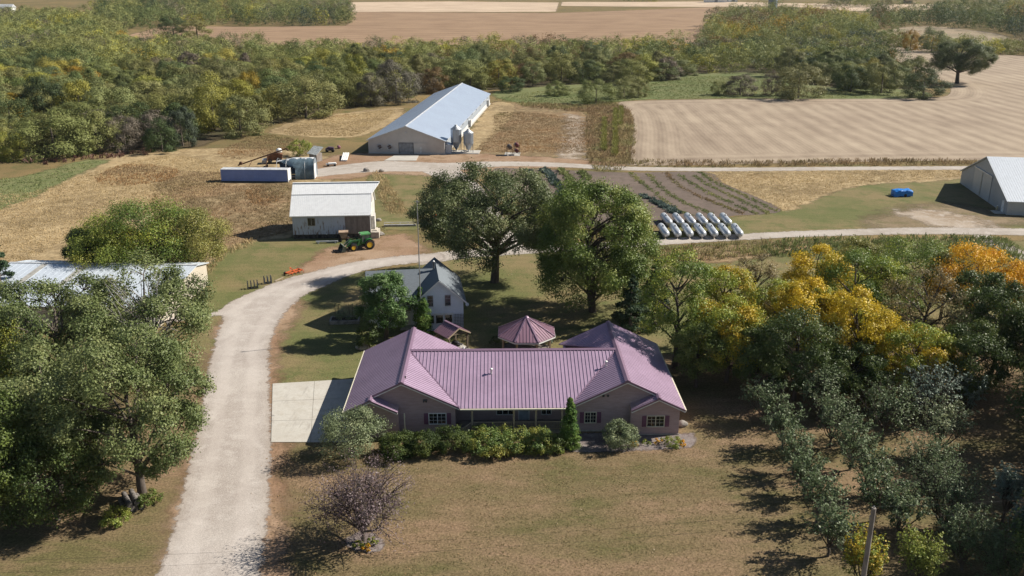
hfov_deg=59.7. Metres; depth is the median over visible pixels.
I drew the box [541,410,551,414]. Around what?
window
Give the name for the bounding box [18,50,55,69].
wood tree
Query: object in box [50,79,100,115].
wood tree
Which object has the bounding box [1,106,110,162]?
wood tree
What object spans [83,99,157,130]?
wood tree
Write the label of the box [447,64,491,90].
wood tree
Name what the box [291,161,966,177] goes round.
farm road
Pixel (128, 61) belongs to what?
wood tree
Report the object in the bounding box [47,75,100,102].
wood tree
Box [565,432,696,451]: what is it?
stone bed
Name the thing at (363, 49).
wood tree
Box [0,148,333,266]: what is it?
dry meadow
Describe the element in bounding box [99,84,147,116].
wood tree
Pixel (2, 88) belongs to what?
wood tree
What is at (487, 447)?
flowering shrub
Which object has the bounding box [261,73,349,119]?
wood tree
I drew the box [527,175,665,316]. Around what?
cottonwood tree
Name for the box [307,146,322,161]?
leaning shed
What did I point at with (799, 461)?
fruit tree
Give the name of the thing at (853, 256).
ash tree
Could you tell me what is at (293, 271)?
field implement
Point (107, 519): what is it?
bush
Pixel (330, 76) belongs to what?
wood tree
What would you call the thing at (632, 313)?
spruce tree
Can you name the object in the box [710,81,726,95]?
wood tree
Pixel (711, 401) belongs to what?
front lawn
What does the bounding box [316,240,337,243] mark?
steel beam
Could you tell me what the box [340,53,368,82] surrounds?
wood tree
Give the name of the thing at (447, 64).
wood tree
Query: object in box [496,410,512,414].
window
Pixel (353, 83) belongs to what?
wood tree
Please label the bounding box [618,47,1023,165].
stubble field
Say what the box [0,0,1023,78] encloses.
woodland
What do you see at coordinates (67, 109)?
wood tree
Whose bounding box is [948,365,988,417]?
fruit tree
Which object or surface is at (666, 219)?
propane tank
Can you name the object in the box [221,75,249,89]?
wood tree
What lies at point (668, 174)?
crop row
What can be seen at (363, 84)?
wood tree
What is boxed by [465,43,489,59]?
wood tree
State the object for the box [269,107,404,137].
dry slope
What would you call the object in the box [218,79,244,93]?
wood tree
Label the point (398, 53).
wood tree
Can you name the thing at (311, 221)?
window
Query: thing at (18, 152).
wood tree
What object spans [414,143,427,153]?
sliding door
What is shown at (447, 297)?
window
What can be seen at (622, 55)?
wood tree
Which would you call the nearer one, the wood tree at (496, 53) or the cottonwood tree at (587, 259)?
the cottonwood tree at (587, 259)
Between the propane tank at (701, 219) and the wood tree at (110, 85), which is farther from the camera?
the wood tree at (110, 85)
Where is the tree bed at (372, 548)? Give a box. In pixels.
[346,531,384,552]
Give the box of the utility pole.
[861,506,875,575]
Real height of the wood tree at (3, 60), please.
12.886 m
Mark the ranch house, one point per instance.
(414, 379)
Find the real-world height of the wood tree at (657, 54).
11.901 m
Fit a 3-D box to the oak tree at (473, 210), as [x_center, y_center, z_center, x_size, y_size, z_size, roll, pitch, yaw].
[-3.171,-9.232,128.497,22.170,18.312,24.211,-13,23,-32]
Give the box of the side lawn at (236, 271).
[195,233,385,312]
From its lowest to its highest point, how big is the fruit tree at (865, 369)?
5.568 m
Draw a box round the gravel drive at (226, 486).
[155,253,444,575]
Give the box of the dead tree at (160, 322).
[100,261,183,419]
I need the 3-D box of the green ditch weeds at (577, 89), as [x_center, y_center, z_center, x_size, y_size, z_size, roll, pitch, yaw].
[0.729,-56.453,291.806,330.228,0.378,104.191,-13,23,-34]
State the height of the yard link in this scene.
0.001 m
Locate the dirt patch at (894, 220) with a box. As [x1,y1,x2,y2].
[865,203,1023,227]
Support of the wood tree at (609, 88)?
on the pasture
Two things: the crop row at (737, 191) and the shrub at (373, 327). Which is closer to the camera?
the shrub at (373, 327)
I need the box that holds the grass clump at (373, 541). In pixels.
[366,536,378,544]
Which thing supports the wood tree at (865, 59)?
on the woodland floor
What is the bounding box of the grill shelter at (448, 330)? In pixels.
[434,320,470,348]
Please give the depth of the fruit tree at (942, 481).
70.61 m
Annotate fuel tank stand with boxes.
[506,144,512,152]
[513,142,519,152]
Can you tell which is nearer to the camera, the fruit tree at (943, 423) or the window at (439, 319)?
the fruit tree at (943, 423)
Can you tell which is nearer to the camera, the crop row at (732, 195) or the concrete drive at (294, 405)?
the concrete drive at (294, 405)
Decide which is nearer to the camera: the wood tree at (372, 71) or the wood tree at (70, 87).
the wood tree at (70, 87)
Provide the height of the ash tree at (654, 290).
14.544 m
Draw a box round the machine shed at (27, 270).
[0,260,208,327]
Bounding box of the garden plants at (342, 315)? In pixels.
[335,307,355,319]
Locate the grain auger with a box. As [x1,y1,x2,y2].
[238,148,287,166]
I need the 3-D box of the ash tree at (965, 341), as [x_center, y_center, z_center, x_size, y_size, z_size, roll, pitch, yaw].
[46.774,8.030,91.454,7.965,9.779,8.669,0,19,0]
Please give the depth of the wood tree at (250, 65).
374.10 m
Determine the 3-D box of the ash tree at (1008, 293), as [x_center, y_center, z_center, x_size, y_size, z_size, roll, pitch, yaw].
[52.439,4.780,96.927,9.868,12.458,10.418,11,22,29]
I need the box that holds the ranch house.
[342,321,686,436]
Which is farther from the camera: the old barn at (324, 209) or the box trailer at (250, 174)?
the box trailer at (250, 174)
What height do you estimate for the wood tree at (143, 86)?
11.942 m
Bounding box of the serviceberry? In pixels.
[314,403,395,462]
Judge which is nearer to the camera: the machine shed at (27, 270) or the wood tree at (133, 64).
the machine shed at (27, 270)
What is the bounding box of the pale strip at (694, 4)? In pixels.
[561,1,1013,10]
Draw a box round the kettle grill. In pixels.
[451,340,462,346]
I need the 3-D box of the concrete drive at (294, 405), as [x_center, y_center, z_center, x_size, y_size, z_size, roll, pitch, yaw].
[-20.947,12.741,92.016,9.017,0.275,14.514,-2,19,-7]
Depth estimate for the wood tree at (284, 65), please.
362.82 m
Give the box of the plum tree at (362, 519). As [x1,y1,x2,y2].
[295,448,419,551]
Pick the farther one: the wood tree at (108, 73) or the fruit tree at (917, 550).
the wood tree at (108, 73)
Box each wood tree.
[0,55,36,70]
[0,66,32,86]
[0,72,13,96]
[0,76,24,97]
[0,85,19,114]
[0,91,22,117]
[0,92,39,118]
[0,93,34,133]
[0,114,35,138]
[0,117,29,148]
[0,126,34,159]
[0,131,27,162]
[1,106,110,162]
[8,67,44,92]
[8,85,55,109]
[12,71,52,85]
[16,73,65,119]
[17,73,68,105]
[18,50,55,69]
[19,112,55,137]
[22,112,89,146]
[25,65,64,86]
[35,56,74,72]
[38,90,74,112]
[41,59,82,73]
[42,61,64,72]
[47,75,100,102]
[48,107,84,117]
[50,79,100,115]
[51,65,101,83]
[52,56,84,72]
[53,115,134,150]
[55,67,105,89]
[56,100,106,127]
[60,109,134,143]
[63,68,101,97]
[66,73,107,107]
[66,110,124,155]
[72,85,126,112]
[77,85,136,116]
[80,62,116,83]
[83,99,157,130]
[88,61,124,85]
[90,83,114,88]
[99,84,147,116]
[100,69,133,87]
[101,115,144,152]
[102,101,157,142]
[109,63,127,81]
[109,73,136,90]
[115,82,134,103]
[117,52,142,77]
[117,56,140,70]
[125,59,155,75]
[125,80,169,110]
[127,69,148,82]
[129,108,182,146]
[131,67,159,82]
[131,74,165,90]
[133,93,209,128]
[141,116,181,152]
[142,84,177,109]
[145,86,191,109]
[148,56,172,70]
[151,99,215,127]
[152,102,203,141]
[154,64,198,85]
[155,59,177,76]
[156,61,192,77]
[157,16,187,39]
[158,66,187,80]
[159,106,199,147]
[160,76,189,94]
[160,76,216,116]
[169,79,226,129]
[174,63,201,81]
[175,19,212,39]
[175,73,219,90]
[177,50,201,71]
[182,59,231,78]
[188,69,236,133]
[195,46,243,62]
[198,54,230,69]
[199,58,250,86]
[199,60,240,76]
[206,79,235,88]
[209,79,262,118]
[213,70,239,89]
[214,88,260,114]
[214,94,275,129]
[216,94,269,138]
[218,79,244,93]
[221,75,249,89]
[223,49,240,65]
[223,61,251,67]
[234,70,265,104]
[236,62,257,72]
[237,52,252,63]
[239,66,293,85]
[245,66,260,75]
[245,88,289,111]
[247,58,283,82]
[250,50,275,64]
[252,66,300,99]
[252,75,292,107]
[254,84,281,118]
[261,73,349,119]
[263,58,286,68]
[264,55,298,67]
[265,57,305,77]
[274,58,299,70]
[275,56,319,71]
[278,76,315,111]
[288,68,313,87]
[291,59,324,70]
[294,70,336,113]
[298,64,336,80]
[299,69,341,101]
[301,72,357,107]
[307,47,341,66]
[309,54,328,67]
[310,65,345,87]
[321,59,356,99]
[326,54,356,72]
[336,72,386,106]
[337,65,375,83]
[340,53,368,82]
[341,44,377,63]
[342,43,364,55]
[354,52,376,73]
[354,72,389,106]
[354,73,389,96]
[357,58,383,71]
[361,57,385,73]
[364,61,424,105]
[364,70,410,100]
[366,47,387,58]
[372,51,400,68]
[376,59,397,71]
[383,56,416,72]
[387,50,403,60]
[387,64,415,97]
[401,72,440,92]
[403,44,430,63]
[406,53,441,79]
[407,54,426,77]
[418,67,450,93]
[425,52,445,64]
[428,68,460,82]
[436,58,491,86]
[437,47,459,72]
[437,59,462,78]
[438,47,482,73]
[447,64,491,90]
[451,59,487,84]
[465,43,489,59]
[466,39,490,58]
[474,55,500,82]
[478,62,519,77]
[479,58,521,88]
[481,49,508,72]
[487,58,522,83]
[492,48,513,68]
[497,76,526,92]
[510,47,548,72]
[511,63,537,82]
[518,58,551,79]
[519,46,542,66]
[519,60,545,85]
[530,57,558,70]
[538,60,570,76]
[542,51,584,83]
[543,45,569,60]
[544,80,568,96]
[555,83,572,95]
[566,58,602,83]
[568,58,595,76]
[576,77,618,103]
[578,44,612,73]
[581,62,613,80]
[583,54,609,78]
[584,49,604,67]
[597,65,629,83]
[600,56,624,66]
[603,51,642,77]
[608,73,637,99]
[610,58,649,80]
[612,58,655,84]
[618,51,647,66]
[629,53,662,80]
[629,81,650,97]
[642,62,680,80]
[643,50,666,74]
[653,56,682,80]
[663,60,699,75]
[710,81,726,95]
[721,75,759,96]
[760,70,781,95]
[771,46,805,71]
[772,66,831,100]
[788,61,814,81]
[790,57,819,74]
[806,60,831,84]
[808,50,844,76]
[817,53,844,80]
[820,61,856,84]
[830,62,879,89]
[832,63,872,93]
[843,56,873,74]
[843,57,867,80]
[850,57,887,85]
[863,61,907,93]
[875,53,897,81]
[876,64,912,87]
[897,55,939,84]
[901,30,919,49]
[901,58,924,79]
[901,66,954,99]
[918,25,949,52]
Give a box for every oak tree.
[0,269,137,382]
[0,280,29,319]
[0,337,126,493]
[28,313,216,494]
[45,245,217,406]
[404,157,565,283]
[929,38,998,83]
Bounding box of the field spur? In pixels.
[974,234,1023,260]
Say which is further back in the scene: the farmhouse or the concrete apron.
the concrete apron
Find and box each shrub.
[354,320,382,347]
[459,425,507,459]
[472,423,491,438]
[488,335,499,343]
[489,424,531,458]
[518,425,555,455]
[542,433,567,455]
[601,417,639,451]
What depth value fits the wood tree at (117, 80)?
328.50 m
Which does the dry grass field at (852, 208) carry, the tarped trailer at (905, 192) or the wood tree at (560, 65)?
the tarped trailer at (905, 192)
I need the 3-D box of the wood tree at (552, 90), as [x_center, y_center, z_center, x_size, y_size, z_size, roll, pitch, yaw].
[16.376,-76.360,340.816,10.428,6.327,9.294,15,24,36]
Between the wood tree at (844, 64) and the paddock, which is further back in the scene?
the wood tree at (844, 64)
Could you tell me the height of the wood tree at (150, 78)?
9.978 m
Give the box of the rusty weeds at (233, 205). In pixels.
[148,111,593,244]
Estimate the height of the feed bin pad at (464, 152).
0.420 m
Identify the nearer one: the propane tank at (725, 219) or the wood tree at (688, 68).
the propane tank at (725, 219)
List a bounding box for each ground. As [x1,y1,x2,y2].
[0,0,1023,398]
[147,171,295,246]
[655,240,820,262]
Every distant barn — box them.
[0,4,16,11]
[704,0,726,1]
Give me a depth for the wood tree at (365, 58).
385.11 m
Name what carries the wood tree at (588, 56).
on the woodland floor
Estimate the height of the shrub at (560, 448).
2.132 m
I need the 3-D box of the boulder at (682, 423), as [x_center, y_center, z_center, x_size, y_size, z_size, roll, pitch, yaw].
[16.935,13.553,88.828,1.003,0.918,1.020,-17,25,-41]
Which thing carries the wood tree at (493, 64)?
on the woodland floor
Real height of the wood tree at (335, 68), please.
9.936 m
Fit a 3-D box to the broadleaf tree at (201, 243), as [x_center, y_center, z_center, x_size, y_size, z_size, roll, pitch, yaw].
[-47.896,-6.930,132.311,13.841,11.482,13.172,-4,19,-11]
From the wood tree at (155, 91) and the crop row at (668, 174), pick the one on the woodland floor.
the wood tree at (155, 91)
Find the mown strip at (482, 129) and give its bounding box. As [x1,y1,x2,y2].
[454,102,516,149]
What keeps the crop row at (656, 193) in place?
on the garden soil
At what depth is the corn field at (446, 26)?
729.26 m
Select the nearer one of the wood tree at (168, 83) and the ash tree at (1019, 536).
the ash tree at (1019, 536)
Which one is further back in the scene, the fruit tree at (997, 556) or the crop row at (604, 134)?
the crop row at (604, 134)
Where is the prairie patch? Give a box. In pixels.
[706,169,961,210]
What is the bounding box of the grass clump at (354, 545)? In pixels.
[351,540,364,547]
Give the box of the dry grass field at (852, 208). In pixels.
[648,179,1023,238]
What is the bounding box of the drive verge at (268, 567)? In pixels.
[158,300,304,575]
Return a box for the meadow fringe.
[206,169,407,273]
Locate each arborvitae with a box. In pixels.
[412,287,422,326]
[413,298,434,334]
[559,397,582,450]
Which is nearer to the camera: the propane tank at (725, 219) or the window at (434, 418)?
the window at (434, 418)
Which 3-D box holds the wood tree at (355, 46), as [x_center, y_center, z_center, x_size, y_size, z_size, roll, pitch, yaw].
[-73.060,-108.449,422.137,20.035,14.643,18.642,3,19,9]
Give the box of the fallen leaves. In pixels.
[143,266,748,573]
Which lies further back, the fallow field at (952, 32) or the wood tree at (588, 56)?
the fallow field at (952, 32)
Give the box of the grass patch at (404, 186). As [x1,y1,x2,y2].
[366,174,462,230]
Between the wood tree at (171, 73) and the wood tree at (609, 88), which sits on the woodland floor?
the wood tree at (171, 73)
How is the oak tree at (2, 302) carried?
on the front lawn at (711, 401)
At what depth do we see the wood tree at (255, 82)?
306.49 m
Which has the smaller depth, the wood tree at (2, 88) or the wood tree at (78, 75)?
the wood tree at (2, 88)
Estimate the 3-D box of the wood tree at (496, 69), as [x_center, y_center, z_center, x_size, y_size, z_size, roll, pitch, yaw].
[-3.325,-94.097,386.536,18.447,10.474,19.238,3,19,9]
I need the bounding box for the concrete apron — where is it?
[384,155,418,160]
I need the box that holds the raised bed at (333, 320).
[329,304,359,324]
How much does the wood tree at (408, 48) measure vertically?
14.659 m
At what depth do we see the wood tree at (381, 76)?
326.22 m
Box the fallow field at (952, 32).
[871,26,1008,47]
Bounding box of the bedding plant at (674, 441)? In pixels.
[664,436,682,448]
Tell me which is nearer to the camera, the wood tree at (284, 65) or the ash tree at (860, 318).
the ash tree at (860, 318)
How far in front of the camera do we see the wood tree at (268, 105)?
269.77 m
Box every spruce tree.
[0,245,14,283]
[609,274,659,332]
[635,260,672,318]
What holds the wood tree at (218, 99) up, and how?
on the woodland floor
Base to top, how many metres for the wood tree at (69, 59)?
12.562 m
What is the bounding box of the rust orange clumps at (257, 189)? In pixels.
[94,163,284,204]
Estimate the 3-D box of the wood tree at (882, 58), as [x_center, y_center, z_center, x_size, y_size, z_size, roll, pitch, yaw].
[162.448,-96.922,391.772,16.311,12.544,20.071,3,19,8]
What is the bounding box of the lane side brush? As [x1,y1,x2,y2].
[644,237,786,263]
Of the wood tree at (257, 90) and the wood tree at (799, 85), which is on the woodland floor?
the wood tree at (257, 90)
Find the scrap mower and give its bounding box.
[325,147,334,151]
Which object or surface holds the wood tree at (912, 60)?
on the woodland floor
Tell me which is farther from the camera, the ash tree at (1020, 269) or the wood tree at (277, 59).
the wood tree at (277, 59)
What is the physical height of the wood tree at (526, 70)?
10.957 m
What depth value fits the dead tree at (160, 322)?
86.38 m
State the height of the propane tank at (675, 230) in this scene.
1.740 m
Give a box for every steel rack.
[247,280,258,288]
[263,275,271,283]
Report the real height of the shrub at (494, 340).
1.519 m
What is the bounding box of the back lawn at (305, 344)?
[190,240,1023,395]
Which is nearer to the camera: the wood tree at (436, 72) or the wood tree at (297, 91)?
the wood tree at (297, 91)
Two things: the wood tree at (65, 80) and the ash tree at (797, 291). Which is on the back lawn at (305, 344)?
the ash tree at (797, 291)
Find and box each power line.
[3,518,868,572]
[13,506,873,560]
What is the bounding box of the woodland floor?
[1,22,928,156]
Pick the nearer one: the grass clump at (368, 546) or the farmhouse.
the grass clump at (368, 546)
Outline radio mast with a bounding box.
[415,201,420,298]
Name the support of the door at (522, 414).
in the ranch house
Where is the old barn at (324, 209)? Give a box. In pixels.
[289,181,379,238]
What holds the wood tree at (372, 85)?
on the woodland floor
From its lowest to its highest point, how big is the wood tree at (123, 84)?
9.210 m
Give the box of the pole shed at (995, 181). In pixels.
[960,156,1023,215]
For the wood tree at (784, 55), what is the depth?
407.67 m
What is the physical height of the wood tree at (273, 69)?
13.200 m
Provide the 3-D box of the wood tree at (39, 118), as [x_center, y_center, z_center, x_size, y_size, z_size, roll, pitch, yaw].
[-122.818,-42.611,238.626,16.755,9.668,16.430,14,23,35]
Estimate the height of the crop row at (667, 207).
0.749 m
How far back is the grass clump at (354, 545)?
69.63 m
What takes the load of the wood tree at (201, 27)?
on the corn field at (446, 26)
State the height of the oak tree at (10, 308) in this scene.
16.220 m
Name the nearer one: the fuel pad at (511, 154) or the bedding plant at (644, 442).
the bedding plant at (644, 442)
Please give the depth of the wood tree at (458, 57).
399.31 m
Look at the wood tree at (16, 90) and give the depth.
291.10 m
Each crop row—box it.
[538,166,562,194]
[558,167,577,188]
[576,169,591,179]
[600,116,608,150]
[611,107,620,155]
[617,106,625,124]
[628,172,693,215]
[638,193,681,213]
[645,173,713,213]
[662,171,744,213]
[678,173,758,214]
[692,174,769,213]
[697,171,780,210]
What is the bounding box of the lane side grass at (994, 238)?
[761,233,1023,263]
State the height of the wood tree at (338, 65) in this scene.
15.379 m
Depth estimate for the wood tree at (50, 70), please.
345.87 m
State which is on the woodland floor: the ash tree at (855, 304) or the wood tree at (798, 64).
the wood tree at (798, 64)
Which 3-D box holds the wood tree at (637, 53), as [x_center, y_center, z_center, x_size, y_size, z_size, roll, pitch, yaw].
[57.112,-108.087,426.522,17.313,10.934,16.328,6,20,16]
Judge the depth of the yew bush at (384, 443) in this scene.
82.41 m
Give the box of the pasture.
[492,72,928,103]
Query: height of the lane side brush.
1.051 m
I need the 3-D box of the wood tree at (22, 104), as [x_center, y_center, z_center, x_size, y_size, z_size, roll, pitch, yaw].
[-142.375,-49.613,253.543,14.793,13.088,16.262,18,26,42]
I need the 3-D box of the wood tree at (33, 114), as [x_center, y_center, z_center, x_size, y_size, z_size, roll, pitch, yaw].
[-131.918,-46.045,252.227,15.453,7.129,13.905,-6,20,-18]
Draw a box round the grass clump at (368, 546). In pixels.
[361,543,370,551]
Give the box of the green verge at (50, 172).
[0,159,110,208]
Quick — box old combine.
[262,148,281,163]
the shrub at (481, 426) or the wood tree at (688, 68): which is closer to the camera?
the shrub at (481, 426)
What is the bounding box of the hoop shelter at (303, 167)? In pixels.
[276,157,317,178]
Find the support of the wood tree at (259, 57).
on the woodland floor
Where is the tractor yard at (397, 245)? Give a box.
[300,233,428,273]
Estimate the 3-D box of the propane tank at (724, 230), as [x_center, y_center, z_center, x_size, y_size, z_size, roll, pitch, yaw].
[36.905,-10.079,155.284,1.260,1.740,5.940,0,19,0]
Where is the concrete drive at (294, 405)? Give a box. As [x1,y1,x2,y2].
[271,379,353,441]
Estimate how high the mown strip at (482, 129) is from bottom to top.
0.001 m
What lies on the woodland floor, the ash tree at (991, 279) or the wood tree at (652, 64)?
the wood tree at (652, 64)
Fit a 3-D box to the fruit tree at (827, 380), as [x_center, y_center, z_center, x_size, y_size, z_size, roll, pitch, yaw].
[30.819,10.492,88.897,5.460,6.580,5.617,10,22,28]
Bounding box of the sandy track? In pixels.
[556,114,587,159]
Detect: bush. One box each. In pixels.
[99,505,132,528]
[136,487,163,508]
[287,138,312,155]
[374,428,417,463]
[401,429,442,458]
[431,424,473,454]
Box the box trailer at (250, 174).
[220,167,290,181]
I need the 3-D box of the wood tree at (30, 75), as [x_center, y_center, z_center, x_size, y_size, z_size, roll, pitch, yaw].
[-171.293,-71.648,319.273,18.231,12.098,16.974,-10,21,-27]
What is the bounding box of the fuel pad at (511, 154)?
[504,152,519,155]
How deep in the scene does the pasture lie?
352.36 m
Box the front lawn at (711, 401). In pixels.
[0,337,1023,575]
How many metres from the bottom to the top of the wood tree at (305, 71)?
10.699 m
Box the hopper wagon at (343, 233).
[338,230,351,241]
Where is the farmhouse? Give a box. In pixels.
[365,257,466,330]
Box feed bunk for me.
[384,222,415,226]
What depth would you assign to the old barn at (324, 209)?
153.16 m
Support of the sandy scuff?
on the dirt patch at (894, 220)
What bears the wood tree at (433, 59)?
on the woodland floor
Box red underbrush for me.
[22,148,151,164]
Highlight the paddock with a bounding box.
[477,101,594,156]
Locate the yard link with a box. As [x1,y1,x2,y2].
[424,170,521,247]
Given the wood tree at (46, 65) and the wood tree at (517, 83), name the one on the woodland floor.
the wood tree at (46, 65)
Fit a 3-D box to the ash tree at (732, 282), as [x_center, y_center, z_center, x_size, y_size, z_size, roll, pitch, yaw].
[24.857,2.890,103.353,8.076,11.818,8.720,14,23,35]
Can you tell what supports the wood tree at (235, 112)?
on the woodland floor
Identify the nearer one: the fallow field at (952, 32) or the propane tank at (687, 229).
the propane tank at (687, 229)
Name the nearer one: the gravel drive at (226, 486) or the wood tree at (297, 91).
the gravel drive at (226, 486)
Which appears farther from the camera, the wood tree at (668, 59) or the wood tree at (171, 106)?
the wood tree at (668, 59)
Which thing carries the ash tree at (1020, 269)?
on the back lawn at (305, 344)
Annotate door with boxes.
[398,143,413,153]
[405,311,410,324]
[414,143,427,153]
[518,410,529,419]
[971,168,992,201]
[1001,200,1004,211]
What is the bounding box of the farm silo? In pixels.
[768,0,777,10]
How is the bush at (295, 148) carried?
on the dry meadow
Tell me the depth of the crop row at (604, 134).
252.01 m
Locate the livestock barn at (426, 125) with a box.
[366,83,490,154]
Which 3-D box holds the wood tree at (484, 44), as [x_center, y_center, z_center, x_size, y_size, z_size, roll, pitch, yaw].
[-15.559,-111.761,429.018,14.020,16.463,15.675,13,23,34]
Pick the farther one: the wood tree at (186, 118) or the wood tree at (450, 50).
the wood tree at (450, 50)
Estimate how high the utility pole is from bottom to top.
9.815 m
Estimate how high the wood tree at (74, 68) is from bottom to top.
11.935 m
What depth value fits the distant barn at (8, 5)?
894.79 m
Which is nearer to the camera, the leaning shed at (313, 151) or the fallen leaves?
the fallen leaves
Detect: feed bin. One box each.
[450,125,461,150]
[462,129,472,152]
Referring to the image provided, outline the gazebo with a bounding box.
[498,316,554,347]
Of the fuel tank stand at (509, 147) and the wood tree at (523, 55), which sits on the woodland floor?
the wood tree at (523, 55)
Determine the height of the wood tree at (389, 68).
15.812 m
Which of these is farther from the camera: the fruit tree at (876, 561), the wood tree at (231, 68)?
the wood tree at (231, 68)
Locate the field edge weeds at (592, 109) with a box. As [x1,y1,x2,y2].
[517,100,978,171]
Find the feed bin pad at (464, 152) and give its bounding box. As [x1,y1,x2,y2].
[451,150,480,153]
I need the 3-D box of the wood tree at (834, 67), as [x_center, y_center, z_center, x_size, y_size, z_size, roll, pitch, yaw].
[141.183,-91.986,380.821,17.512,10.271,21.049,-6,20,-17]
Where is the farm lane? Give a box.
[420,227,1023,264]
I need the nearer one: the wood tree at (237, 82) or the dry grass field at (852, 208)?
the dry grass field at (852, 208)
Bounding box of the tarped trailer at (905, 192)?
[889,188,912,196]
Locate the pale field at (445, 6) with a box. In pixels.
[337,1,558,11]
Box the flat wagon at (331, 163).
[326,162,335,166]
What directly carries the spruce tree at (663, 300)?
on the back lawn at (305, 344)
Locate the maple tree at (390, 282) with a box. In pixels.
[352,270,419,339]
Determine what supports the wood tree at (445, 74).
on the woodland floor
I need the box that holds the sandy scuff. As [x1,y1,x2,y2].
[893,208,999,227]
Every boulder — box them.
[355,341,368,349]
[679,420,687,427]
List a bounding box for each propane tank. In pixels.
[657,223,669,237]
[660,212,672,225]
[669,223,681,237]
[672,212,683,225]
[681,223,693,236]
[684,212,695,225]
[693,223,705,236]
[695,212,707,225]
[706,223,717,236]
[707,212,719,225]
[718,223,730,236]
[719,212,731,225]
[731,223,743,236]
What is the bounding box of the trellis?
[454,313,463,327]
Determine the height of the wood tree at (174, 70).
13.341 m
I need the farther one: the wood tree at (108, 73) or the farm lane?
the wood tree at (108, 73)
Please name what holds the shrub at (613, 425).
on the stone bed at (592, 442)
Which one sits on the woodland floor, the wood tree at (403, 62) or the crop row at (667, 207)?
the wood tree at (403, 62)
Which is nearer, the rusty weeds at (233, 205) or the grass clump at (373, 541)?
the grass clump at (373, 541)
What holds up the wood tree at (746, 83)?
on the pasture
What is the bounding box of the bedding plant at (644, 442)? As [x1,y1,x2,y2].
[641,439,650,444]
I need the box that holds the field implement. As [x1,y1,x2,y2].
[283,267,303,275]
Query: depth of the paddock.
259.93 m
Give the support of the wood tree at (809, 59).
on the woodland floor
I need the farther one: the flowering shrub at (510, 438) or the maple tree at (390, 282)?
the maple tree at (390, 282)
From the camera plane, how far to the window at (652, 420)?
86.63 m
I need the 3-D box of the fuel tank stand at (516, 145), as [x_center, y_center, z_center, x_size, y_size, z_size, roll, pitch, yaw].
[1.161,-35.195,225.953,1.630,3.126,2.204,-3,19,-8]
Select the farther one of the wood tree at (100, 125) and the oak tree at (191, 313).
the wood tree at (100, 125)
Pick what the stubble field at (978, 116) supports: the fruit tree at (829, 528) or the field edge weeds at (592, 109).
the field edge weeds at (592, 109)
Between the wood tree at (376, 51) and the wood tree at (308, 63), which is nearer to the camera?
the wood tree at (308, 63)
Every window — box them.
[307,218,314,225]
[363,418,381,429]
[427,295,432,306]
[428,413,446,424]
[435,314,443,323]
[444,314,452,322]
[445,294,450,305]
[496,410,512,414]
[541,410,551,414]
[584,412,596,422]
[646,415,664,426]
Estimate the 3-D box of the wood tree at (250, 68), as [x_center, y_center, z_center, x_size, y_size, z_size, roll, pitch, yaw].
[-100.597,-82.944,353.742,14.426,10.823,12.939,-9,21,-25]
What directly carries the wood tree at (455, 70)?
on the woodland floor
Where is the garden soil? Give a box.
[492,168,780,226]
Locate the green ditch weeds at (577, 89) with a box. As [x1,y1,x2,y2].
[0,75,931,209]
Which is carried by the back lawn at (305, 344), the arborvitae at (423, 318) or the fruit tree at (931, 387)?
the arborvitae at (423, 318)
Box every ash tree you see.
[635,245,718,368]
[670,320,731,387]
[687,289,777,382]
[690,264,758,336]
[728,321,791,388]
[736,251,781,308]
[742,278,822,355]
[751,303,846,400]
[772,274,844,370]
[779,243,856,297]
[804,243,906,345]
[805,286,849,340]
[808,340,895,409]
[811,284,901,386]
[830,234,886,294]
[844,301,913,369]
[851,234,958,308]
[859,263,925,322]
[871,317,971,403]
[877,262,971,374]
[921,239,1022,315]
[921,251,975,319]
[927,317,1022,405]
[936,268,1009,333]
[945,278,1023,378]
[989,259,1023,313]
[991,331,1023,436]
[992,302,1023,395]
[999,490,1023,567]
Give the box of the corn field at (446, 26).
[125,7,717,56]
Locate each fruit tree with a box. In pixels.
[738,371,795,423]
[759,395,810,448]
[773,423,815,473]
[787,443,829,495]
[792,360,849,421]
[792,465,850,522]
[801,490,860,556]
[810,383,864,447]
[825,414,883,470]
[840,433,897,495]
[841,522,889,575]
[850,459,908,521]
[851,357,869,400]
[851,370,924,440]
[879,476,935,541]
[894,427,965,491]
[895,519,951,575]
[900,356,962,425]
[908,451,995,530]
[915,388,979,456]
[934,497,1002,571]
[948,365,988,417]
[972,521,1023,575]
[991,460,1023,522]
[1007,493,1023,553]
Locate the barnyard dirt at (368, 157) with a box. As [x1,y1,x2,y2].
[316,153,626,179]
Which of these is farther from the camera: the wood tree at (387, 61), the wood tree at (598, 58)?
the wood tree at (598, 58)
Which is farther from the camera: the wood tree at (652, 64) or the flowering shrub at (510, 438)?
the wood tree at (652, 64)
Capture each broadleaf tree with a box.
[0,314,49,401]
[0,387,55,506]
[0,421,115,533]
[59,227,113,261]
[62,209,159,269]
[84,192,209,269]
[98,326,161,402]
[136,205,234,263]
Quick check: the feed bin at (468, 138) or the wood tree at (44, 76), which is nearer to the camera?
the feed bin at (468, 138)

